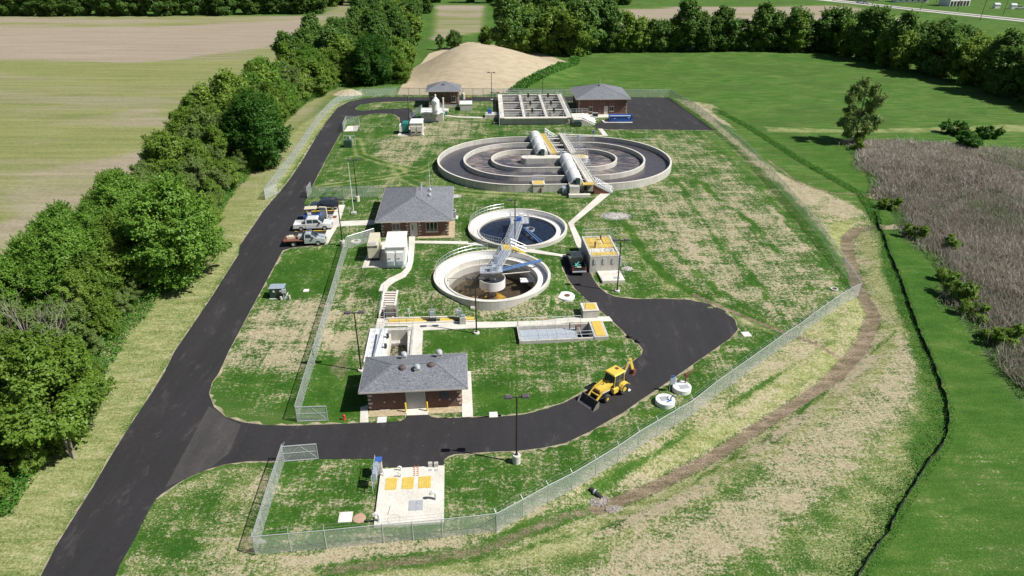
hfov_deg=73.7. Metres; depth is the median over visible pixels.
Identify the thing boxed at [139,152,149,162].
airy tree
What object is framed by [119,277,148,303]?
airy tree
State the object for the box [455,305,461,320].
slide gate
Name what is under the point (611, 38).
distant tree
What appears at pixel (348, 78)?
broadleaf tree
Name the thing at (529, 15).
distant tree
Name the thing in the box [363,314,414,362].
screening channel
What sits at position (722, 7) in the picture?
distant tree
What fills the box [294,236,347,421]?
chain link fence
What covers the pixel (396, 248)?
equipment shed
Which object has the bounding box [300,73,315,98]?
airy tree
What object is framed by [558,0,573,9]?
distant tree
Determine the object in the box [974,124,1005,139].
bush
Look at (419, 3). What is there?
distant tree
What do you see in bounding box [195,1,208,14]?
distant tree
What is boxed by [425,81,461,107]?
small building
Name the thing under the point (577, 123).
generator box
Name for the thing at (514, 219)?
street lamp
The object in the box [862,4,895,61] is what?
distant tree
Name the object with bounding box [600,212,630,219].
gravel pile
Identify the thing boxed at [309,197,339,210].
parked car
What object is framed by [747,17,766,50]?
distant tree
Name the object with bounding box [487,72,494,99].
street lamp
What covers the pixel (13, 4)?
distant tree
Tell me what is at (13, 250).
broadleaf tree
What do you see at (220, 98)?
distant tree
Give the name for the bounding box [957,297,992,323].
bush
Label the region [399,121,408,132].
generator
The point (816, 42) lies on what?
distant tree
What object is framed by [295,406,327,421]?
fence gate
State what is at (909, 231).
bush
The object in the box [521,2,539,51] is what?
distant tree
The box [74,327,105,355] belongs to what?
airy tree
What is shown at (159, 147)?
broadleaf tree
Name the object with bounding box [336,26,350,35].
distant tree
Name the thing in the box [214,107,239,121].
airy tree
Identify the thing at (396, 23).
distant tree
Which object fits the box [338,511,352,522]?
ground pad
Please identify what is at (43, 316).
dead tree
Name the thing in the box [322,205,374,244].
path
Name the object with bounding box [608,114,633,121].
dumpster
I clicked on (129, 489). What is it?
road
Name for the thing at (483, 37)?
distant tree
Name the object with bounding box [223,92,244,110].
broadleaf tree
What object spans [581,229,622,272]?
splitter box
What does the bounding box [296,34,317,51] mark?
distant tree
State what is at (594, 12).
distant tree
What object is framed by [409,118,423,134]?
equipment shed
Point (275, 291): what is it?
transformer
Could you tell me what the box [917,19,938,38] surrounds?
distant tree
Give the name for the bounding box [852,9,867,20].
distant tree
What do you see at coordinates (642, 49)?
bush
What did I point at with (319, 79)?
distant tree
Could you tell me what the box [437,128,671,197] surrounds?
oxidation ditch
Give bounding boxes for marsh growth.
[854,139,1023,384]
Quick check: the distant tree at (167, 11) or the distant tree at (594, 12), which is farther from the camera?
the distant tree at (167, 11)
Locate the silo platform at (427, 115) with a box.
[409,105,443,121]
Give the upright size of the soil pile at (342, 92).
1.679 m
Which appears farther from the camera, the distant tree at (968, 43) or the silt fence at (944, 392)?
the distant tree at (968, 43)
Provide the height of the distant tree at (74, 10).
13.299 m
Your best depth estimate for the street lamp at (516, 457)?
59.11 m
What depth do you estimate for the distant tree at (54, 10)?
369.42 m
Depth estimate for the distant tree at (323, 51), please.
203.74 m
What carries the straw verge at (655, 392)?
on the ground
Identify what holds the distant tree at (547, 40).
on the ground
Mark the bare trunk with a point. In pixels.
(71, 453)
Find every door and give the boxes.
[405,391,425,408]
[410,223,417,235]
[604,106,607,113]
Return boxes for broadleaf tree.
[0,233,40,295]
[0,254,36,324]
[0,323,117,455]
[0,375,45,448]
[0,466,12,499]
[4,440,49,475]
[16,213,109,298]
[16,246,68,318]
[24,199,86,231]
[40,217,89,248]
[58,247,125,312]
[70,199,111,232]
[76,354,104,378]
[79,191,93,204]
[80,225,134,293]
[82,296,122,339]
[85,168,150,217]
[89,210,150,277]
[91,169,122,189]
[104,166,125,174]
[105,175,140,208]
[110,202,149,215]
[112,169,232,291]
[140,128,188,174]
[162,106,207,142]
[175,137,216,187]
[188,190,224,226]
[199,177,224,207]
[203,104,220,120]
[204,121,236,161]
[215,157,243,189]
[217,85,293,170]
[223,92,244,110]
[228,85,256,99]
[240,57,287,79]
[242,71,271,90]
[270,76,297,114]
[270,89,291,119]
[283,79,301,115]
[294,43,331,70]
[296,49,321,76]
[313,62,333,92]
[324,49,344,78]
[326,61,340,86]
[339,47,358,81]
[340,61,358,84]
[349,31,392,85]
[373,60,395,82]
[388,46,410,78]
[392,58,412,82]
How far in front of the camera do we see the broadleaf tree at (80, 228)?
85.97 m
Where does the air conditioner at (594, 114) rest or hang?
on the path at (602, 115)
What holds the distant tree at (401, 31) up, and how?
on the ground
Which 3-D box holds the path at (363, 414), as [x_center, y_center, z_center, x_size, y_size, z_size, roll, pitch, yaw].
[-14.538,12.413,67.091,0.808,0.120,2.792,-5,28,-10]
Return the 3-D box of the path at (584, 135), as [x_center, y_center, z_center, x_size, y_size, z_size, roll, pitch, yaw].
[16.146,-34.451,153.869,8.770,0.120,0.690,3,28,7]
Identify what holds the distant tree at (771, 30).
on the ground
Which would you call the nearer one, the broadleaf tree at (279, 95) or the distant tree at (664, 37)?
the broadleaf tree at (279, 95)
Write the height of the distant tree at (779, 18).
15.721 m
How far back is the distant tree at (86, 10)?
373.03 m
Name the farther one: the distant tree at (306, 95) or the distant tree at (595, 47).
the distant tree at (595, 47)
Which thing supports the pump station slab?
on the ground
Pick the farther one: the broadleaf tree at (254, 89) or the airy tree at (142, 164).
the broadleaf tree at (254, 89)
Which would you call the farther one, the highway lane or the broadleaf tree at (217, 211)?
the highway lane
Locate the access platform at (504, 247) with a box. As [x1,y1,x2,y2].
[501,238,526,253]
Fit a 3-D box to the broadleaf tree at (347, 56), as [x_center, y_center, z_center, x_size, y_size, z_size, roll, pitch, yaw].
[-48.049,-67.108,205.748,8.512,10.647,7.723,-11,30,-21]
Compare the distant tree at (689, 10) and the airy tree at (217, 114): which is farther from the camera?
the distant tree at (689, 10)
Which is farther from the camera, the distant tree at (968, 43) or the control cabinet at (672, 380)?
the distant tree at (968, 43)
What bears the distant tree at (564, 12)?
on the ground
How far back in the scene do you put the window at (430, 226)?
102.02 m
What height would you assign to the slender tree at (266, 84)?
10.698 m
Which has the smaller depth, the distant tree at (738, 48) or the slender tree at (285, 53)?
the slender tree at (285, 53)
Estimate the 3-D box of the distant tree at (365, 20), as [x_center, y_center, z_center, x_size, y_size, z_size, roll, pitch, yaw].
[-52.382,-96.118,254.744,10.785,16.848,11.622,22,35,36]
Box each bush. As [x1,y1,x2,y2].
[635,46,646,52]
[677,45,687,51]
[752,45,765,51]
[805,46,814,51]
[848,136,864,149]
[877,196,904,210]
[903,222,930,239]
[934,265,961,280]
[938,118,969,135]
[941,233,962,248]
[941,273,981,302]
[955,129,983,148]
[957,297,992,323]
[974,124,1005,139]
[977,322,1023,348]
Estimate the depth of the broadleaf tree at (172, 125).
126.34 m
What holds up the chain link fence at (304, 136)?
on the ground
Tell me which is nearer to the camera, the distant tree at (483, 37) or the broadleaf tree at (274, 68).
the broadleaf tree at (274, 68)
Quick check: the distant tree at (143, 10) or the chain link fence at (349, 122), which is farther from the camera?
the distant tree at (143, 10)
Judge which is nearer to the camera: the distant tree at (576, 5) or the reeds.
the reeds
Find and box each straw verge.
[39,254,238,575]
[156,461,276,498]
[209,244,356,425]
[239,98,361,242]
[398,414,500,420]
[444,267,642,417]
[445,273,739,459]
[603,129,714,130]
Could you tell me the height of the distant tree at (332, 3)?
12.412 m
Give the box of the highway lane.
[832,0,1023,20]
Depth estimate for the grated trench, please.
83.01 m
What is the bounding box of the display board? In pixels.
[319,206,327,217]
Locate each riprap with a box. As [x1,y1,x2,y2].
[588,495,609,506]
[605,505,622,512]
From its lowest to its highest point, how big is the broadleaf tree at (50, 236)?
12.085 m
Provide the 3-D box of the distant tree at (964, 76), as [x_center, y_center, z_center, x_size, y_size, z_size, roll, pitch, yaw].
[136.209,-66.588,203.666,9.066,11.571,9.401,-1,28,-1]
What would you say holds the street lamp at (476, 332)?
on the ground
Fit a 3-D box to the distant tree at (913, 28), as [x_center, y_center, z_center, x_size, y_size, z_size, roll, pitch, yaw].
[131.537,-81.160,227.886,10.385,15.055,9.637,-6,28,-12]
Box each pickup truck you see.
[293,215,333,230]
[566,251,586,272]
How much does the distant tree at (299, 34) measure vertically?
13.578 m
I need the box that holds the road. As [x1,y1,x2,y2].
[41,97,737,575]
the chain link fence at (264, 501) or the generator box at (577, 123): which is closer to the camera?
the chain link fence at (264, 501)
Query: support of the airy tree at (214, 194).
on the ground
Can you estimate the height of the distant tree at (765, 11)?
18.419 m
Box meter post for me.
[280,286,290,299]
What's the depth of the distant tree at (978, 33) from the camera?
222.68 m
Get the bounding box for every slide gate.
[428,306,435,321]
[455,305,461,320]
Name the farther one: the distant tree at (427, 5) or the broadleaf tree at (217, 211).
the distant tree at (427, 5)
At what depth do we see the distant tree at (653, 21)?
256.15 m
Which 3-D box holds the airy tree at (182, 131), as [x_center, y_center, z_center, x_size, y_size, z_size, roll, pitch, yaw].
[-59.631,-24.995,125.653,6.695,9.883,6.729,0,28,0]
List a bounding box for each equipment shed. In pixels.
[384,231,407,267]
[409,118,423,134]
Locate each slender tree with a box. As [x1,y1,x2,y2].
[53,269,92,324]
[156,158,186,186]
[168,109,179,120]
[175,95,197,110]
[203,123,227,160]
[243,60,253,71]
[256,80,273,97]
[276,40,294,61]
[288,58,300,71]
[290,72,305,95]
[406,43,416,64]
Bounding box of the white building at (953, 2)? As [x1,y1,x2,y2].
[938,0,970,5]
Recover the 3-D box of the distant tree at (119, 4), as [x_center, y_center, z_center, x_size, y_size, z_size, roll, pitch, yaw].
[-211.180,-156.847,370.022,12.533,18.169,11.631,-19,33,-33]
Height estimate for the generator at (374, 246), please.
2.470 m
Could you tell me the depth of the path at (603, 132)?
155.68 m
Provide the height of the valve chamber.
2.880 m
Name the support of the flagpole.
on the ground
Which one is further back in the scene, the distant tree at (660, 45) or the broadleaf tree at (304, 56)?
the distant tree at (660, 45)
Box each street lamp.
[329,198,344,246]
[343,310,364,372]
[346,159,359,201]
[465,277,484,334]
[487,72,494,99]
[504,394,529,464]
[507,199,515,244]
[612,239,629,292]
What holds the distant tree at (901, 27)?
on the ground
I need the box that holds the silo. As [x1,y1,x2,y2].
[431,94,440,113]
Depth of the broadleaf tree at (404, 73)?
204.54 m
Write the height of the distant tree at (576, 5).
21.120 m
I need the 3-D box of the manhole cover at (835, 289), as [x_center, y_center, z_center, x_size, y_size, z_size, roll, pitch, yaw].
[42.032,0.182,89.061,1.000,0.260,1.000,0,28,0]
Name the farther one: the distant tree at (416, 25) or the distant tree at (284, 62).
the distant tree at (416, 25)
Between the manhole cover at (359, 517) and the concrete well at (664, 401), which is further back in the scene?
the concrete well at (664, 401)
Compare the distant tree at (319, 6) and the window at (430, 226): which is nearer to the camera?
the window at (430, 226)
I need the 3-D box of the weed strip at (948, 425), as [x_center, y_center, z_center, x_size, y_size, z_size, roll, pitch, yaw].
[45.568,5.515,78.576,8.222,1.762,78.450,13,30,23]
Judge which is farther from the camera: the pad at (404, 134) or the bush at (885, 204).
the pad at (404, 134)
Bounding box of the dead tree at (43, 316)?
[0,288,69,346]
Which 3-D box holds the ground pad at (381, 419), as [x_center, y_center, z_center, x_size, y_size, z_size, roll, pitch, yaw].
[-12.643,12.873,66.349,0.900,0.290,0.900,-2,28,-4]
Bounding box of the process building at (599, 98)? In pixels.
[570,83,630,113]
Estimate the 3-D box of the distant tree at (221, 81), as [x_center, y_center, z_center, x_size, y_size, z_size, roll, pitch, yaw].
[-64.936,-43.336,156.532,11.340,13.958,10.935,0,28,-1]
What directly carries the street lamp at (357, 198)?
on the ground
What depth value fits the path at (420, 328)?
82.14 m
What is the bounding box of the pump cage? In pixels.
[383,300,398,317]
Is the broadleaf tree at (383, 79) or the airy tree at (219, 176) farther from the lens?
the broadleaf tree at (383, 79)
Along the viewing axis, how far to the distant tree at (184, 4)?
373.45 m
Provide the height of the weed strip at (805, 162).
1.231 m
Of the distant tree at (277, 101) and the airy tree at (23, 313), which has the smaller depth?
the airy tree at (23, 313)
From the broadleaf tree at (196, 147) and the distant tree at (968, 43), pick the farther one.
the distant tree at (968, 43)
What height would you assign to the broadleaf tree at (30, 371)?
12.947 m
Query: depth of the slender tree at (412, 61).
215.14 m
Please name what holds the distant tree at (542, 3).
on the ground
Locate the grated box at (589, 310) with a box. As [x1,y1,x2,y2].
[580,302,598,317]
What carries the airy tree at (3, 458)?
on the ground
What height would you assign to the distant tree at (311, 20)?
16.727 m
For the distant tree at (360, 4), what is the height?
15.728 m
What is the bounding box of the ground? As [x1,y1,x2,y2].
[0,0,1023,575]
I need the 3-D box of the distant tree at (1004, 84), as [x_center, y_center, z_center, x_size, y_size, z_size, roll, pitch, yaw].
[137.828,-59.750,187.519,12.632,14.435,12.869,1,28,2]
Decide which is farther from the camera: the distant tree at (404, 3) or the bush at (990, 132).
the distant tree at (404, 3)
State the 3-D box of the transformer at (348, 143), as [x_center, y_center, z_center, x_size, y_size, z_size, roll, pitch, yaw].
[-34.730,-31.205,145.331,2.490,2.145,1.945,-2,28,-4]
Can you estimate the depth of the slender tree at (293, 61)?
186.30 m
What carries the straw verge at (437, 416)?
on the ground
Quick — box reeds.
[834,135,1023,389]
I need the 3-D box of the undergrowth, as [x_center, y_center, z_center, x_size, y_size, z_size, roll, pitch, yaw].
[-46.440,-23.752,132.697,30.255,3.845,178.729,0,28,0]
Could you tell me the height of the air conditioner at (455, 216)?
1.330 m
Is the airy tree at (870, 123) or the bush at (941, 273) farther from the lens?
the airy tree at (870, 123)
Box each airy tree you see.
[0,300,36,342]
[0,444,11,466]
[27,321,62,363]
[31,298,91,347]
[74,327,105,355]
[112,291,133,313]
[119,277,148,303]
[125,167,158,178]
[128,159,154,177]
[134,174,159,184]
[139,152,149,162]
[173,125,203,155]
[175,108,218,155]
[177,170,196,193]
[178,153,209,192]
[194,143,225,178]
[204,191,220,208]
[207,167,231,198]
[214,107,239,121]
[230,149,250,172]
[277,61,302,100]
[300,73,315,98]
[836,76,888,141]
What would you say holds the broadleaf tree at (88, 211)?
on the ground
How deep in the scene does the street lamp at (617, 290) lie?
86.63 m
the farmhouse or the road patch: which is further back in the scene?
the farmhouse
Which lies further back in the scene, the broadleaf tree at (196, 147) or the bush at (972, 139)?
the bush at (972, 139)
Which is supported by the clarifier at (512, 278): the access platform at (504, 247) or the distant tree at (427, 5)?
the access platform at (504, 247)
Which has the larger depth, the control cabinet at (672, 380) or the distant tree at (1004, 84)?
the distant tree at (1004, 84)
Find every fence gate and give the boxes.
[282,443,318,461]
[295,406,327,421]
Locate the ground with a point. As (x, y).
(780, 460)
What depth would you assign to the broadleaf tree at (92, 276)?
80.54 m
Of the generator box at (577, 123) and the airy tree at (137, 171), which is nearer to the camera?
the airy tree at (137, 171)
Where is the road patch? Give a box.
[165,406,240,487]
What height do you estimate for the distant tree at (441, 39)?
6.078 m
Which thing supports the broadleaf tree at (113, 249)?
on the ground
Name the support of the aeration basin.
on the ground
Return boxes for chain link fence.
[251,508,496,554]
[252,443,283,554]
[263,87,396,199]
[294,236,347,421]
[307,186,382,197]
[342,116,359,131]
[347,228,373,247]
[397,88,492,95]
[493,89,669,96]
[494,280,861,529]
[669,90,861,296]
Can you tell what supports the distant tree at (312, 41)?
on the ground
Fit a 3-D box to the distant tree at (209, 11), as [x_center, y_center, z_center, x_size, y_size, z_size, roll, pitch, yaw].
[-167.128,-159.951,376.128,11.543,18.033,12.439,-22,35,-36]
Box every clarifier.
[433,238,550,310]
[468,204,566,249]
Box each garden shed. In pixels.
[992,3,1000,8]
[1009,3,1017,8]
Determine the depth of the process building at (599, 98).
170.11 m
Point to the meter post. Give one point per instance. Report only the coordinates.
(283, 291)
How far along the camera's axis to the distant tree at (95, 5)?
370.96 m
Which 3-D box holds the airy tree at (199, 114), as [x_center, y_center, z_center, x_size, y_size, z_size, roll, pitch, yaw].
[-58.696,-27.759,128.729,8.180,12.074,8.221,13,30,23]
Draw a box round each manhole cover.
[353,513,365,522]
[830,287,837,291]
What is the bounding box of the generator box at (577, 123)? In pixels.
[573,121,581,126]
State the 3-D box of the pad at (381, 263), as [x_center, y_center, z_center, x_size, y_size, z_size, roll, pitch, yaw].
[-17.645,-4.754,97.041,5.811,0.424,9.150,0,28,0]
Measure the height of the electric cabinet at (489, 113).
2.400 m
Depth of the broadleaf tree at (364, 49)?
199.52 m
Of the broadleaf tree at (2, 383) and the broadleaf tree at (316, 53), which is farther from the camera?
the broadleaf tree at (316, 53)
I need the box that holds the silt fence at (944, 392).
[858,209,950,575]
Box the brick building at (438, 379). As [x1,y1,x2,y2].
[358,349,468,410]
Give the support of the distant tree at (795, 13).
on the ground
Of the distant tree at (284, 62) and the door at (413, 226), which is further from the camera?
the distant tree at (284, 62)
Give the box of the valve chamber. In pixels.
[530,175,544,192]
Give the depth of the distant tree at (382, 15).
261.14 m
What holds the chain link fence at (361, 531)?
on the ground
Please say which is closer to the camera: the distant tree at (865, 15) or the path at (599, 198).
the path at (599, 198)
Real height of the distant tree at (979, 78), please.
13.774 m
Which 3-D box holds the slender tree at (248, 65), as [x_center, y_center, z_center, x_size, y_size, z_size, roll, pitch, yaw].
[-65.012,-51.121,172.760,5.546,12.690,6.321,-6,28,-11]
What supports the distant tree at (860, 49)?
on the ground
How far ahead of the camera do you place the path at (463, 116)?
168.46 m
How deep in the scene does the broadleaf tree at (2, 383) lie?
60.45 m
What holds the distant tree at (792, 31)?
on the ground
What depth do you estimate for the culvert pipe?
58.06 m
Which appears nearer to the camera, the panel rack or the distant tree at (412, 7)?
the panel rack
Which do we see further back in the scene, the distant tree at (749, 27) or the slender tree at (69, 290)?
the distant tree at (749, 27)
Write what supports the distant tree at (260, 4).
on the ground
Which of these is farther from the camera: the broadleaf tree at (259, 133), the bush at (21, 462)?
the broadleaf tree at (259, 133)
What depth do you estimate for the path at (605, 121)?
163.84 m
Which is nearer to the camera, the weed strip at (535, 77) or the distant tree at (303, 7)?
the weed strip at (535, 77)
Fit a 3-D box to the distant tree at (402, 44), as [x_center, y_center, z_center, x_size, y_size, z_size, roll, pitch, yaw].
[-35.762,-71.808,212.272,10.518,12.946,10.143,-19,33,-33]
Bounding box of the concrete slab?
[597,261,627,283]
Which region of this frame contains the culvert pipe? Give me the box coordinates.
[589,486,602,498]
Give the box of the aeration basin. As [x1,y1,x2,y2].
[498,90,571,124]
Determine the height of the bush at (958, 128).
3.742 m
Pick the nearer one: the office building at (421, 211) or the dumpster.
the office building at (421, 211)
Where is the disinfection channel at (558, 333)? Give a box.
[517,315,608,343]
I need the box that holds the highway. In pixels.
[822,0,1023,21]
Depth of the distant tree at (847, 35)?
250.72 m
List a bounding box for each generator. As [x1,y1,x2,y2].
[367,232,381,260]
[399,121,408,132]
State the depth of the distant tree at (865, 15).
239.12 m
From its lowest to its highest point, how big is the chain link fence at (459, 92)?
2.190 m
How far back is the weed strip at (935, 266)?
82.20 m
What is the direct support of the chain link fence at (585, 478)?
on the ground
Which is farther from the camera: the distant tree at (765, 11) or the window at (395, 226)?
the distant tree at (765, 11)
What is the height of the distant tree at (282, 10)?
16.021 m
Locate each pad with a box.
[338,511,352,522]
[344,125,358,131]
[362,241,403,268]
[377,416,386,422]
[398,128,424,136]
[489,412,497,417]
[741,332,751,336]
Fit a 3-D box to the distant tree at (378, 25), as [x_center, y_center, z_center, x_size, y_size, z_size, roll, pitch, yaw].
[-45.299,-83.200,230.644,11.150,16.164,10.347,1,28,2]
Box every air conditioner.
[453,209,457,218]
[592,112,597,116]
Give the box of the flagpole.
[348,165,356,214]
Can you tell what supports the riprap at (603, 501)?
on the ground
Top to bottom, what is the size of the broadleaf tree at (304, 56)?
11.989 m
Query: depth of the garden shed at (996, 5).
410.11 m
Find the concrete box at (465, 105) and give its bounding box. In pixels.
[460,101,471,110]
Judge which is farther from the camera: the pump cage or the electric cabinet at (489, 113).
the electric cabinet at (489, 113)
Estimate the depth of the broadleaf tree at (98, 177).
104.04 m
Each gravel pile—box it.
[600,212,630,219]
[622,266,633,270]
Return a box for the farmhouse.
[891,0,928,2]
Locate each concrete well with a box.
[558,291,574,301]
[655,394,674,408]
[672,369,696,395]
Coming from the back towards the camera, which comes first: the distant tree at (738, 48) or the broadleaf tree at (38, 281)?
the distant tree at (738, 48)
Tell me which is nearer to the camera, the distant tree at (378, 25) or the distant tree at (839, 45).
the distant tree at (378, 25)
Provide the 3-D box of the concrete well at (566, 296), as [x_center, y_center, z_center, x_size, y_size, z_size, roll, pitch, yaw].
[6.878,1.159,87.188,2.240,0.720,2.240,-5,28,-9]
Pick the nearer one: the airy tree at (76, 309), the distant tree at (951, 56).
the airy tree at (76, 309)
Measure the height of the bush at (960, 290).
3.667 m
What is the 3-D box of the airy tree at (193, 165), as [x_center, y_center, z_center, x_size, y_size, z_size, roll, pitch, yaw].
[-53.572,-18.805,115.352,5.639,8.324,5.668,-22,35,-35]
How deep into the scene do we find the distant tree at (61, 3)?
369.35 m
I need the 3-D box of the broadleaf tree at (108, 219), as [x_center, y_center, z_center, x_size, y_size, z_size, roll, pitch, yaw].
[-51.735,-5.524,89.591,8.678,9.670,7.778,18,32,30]
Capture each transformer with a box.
[268,283,287,299]
[343,135,355,147]
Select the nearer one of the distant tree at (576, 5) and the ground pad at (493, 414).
the ground pad at (493, 414)
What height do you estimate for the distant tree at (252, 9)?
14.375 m
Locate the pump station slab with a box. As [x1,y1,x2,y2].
[372,462,444,527]
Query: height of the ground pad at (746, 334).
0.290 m
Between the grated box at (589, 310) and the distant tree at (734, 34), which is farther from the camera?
the distant tree at (734, 34)
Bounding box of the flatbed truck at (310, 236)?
[283,230,327,246]
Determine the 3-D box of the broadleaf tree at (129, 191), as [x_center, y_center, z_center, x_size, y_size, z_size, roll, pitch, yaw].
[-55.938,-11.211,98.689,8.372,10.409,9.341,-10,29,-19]
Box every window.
[391,223,400,230]
[426,222,438,232]
[451,96,455,102]
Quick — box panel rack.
[371,455,378,493]
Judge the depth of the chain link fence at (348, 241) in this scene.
99.41 m
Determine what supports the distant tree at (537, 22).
on the ground
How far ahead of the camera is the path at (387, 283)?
97.28 m
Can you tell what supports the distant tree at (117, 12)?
on the ground
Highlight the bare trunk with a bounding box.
[63,439,75,458]
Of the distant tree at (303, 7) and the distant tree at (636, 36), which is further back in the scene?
the distant tree at (303, 7)
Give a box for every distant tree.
[0,0,19,15]
[7,0,25,15]
[19,0,38,15]
[26,0,50,15]
[39,0,62,16]
[56,0,73,15]
[64,0,86,15]
[73,0,92,15]
[86,0,105,15]
[95,0,115,15]
[107,0,120,15]
[111,0,128,15]
[112,0,133,15]
[123,0,142,14]
[129,0,149,15]
[145,0,166,16]
[155,0,175,15]
[169,0,182,14]
[181,0,200,14]
[183,0,205,15]
[185,81,215,110]
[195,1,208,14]
[199,0,214,14]
[207,66,250,103]
[210,0,232,15]
[210,90,231,111]
[222,0,239,14]
[236,0,254,13]
[238,0,259,14]
[251,63,284,91]
[253,0,264,13]
[254,0,272,13]
[262,92,283,122]
[263,0,277,13]
[269,30,298,63]
[274,58,302,81]
[276,0,287,13]
[278,0,292,13]
[283,0,300,13]
[287,72,310,104]
[291,26,318,52]
[292,0,311,13]
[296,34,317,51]
[298,11,322,37]
[300,35,320,51]
[301,0,315,12]
[301,58,332,97]
[309,0,327,13]
[318,23,341,49]
[320,48,327,56]
[326,16,349,30]
[326,33,357,46]
[327,34,354,79]
[328,0,339,6]
[329,16,360,36]
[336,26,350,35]
[344,5,360,22]
[346,0,368,10]
[352,28,364,38]
[357,7,379,36]
[366,16,391,52]
[368,0,384,5]
[369,3,383,11]
[373,32,393,42]
[378,10,392,30]
[383,0,400,12]
[384,5,407,32]
[388,34,414,69]
[391,17,407,38]
[392,22,414,44]
[398,0,407,8]
[399,6,409,15]
[404,12,424,45]
[405,0,422,33]
[405,0,423,15]
[421,0,433,13]
[435,34,444,47]
[445,28,462,48]
[477,24,491,44]
[487,0,527,49]
[501,4,536,53]
[508,8,535,53]
[520,0,537,7]
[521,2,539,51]
[522,6,547,51]
[533,5,565,54]
[536,0,551,8]
[542,0,563,38]
[549,2,569,50]
[557,7,597,56]
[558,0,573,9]
[565,0,597,53]
[571,0,607,54]
[590,0,609,52]
[593,0,615,50]
[595,0,623,52]
[600,24,624,52]
[608,8,641,52]
[618,0,631,4]
[629,15,652,51]
[641,19,658,51]
[647,18,673,51]
[650,18,660,41]
[658,32,668,40]
[666,13,685,51]
[666,18,679,50]
[670,0,702,50]
[683,26,695,51]
[693,14,723,51]
[694,10,710,50]
[695,37,705,47]
[712,7,743,50]
[712,28,725,50]
[714,4,731,48]
[722,26,730,38]
[729,17,751,50]
[729,27,742,48]
[736,18,755,50]
[743,30,755,50]
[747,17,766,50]
[751,0,778,51]
[755,8,787,50]
[764,24,776,50]
[775,5,819,51]
[778,20,798,49]
[779,25,790,51]
[787,12,815,52]
[809,21,837,50]
[814,5,854,52]
[831,18,860,56]
[839,19,858,55]
[847,4,885,57]
[847,28,876,60]
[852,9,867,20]
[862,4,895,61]
[863,36,877,61]
[873,26,899,66]
[885,9,922,66]
[886,29,919,69]
[898,23,920,54]
[911,54,921,70]
[913,42,937,73]
[916,22,967,77]
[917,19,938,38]
[932,15,965,60]
[943,43,959,78]
[950,44,982,84]
[951,33,992,70]
[959,23,975,39]
[959,23,981,40]
[964,30,987,40]
[964,37,1006,85]
[979,26,1023,91]
[984,44,1023,98]
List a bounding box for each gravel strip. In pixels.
[368,409,405,416]
[418,220,454,238]
[428,406,461,413]
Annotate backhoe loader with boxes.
[577,357,635,411]
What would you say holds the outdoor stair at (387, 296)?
on the ground
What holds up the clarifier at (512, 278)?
on the ground
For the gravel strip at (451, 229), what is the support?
on the ground
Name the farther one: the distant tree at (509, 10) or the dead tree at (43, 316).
the distant tree at (509, 10)
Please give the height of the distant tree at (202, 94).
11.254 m
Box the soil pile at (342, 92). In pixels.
[332,89,361,95]
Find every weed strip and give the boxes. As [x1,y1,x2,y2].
[508,55,580,91]
[712,108,882,223]
[826,212,949,575]
[844,145,1023,397]
[862,216,955,575]
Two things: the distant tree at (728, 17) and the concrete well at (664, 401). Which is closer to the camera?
the concrete well at (664, 401)
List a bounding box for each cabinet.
[375,457,383,475]
[459,314,465,324]
[485,109,498,117]
[669,375,674,390]
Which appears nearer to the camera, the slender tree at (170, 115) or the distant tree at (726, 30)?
the slender tree at (170, 115)
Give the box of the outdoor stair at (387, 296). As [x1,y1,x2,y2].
[378,284,397,317]
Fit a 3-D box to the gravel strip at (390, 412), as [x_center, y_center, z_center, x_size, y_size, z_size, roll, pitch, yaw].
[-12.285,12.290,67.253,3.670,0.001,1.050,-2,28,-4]
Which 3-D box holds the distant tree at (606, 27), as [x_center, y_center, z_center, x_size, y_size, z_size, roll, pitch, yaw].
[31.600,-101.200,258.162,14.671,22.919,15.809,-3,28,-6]
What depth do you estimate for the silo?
161.27 m
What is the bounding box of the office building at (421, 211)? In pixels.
[375,162,453,236]
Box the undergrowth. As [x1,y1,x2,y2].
[0,76,407,516]
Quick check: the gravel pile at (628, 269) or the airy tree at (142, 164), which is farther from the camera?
the airy tree at (142, 164)
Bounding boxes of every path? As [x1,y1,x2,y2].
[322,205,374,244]
[360,405,367,422]
[375,316,612,354]
[379,236,582,291]
[406,408,427,415]
[445,115,484,117]
[462,371,472,416]
[565,134,602,135]
[568,193,610,252]
[589,114,608,117]
[598,129,607,135]
[602,120,632,122]
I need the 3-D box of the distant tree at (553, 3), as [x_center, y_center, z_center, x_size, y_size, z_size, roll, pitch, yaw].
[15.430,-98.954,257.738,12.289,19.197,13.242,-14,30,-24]
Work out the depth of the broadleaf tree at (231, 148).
128.63 m
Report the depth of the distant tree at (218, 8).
373.12 m
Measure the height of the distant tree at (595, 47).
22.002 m
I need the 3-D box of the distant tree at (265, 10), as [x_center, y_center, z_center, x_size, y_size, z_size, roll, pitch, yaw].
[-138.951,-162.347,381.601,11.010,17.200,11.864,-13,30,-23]
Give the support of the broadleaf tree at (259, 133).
on the ground
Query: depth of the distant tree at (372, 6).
312.65 m
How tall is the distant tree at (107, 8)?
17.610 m
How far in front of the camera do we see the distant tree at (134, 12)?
374.04 m
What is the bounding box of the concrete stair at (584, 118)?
[570,109,594,124]
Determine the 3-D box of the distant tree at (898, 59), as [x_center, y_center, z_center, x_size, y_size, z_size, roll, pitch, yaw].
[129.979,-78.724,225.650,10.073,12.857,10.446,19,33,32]
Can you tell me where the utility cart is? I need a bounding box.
[303,206,321,219]
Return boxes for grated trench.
[386,316,474,323]
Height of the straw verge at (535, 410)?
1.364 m
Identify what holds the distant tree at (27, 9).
on the ground
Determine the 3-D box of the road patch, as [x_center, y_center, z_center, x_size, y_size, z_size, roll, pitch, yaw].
[-27.863,14.347,63.308,4.135,0.001,11.324,-2,28,-3]

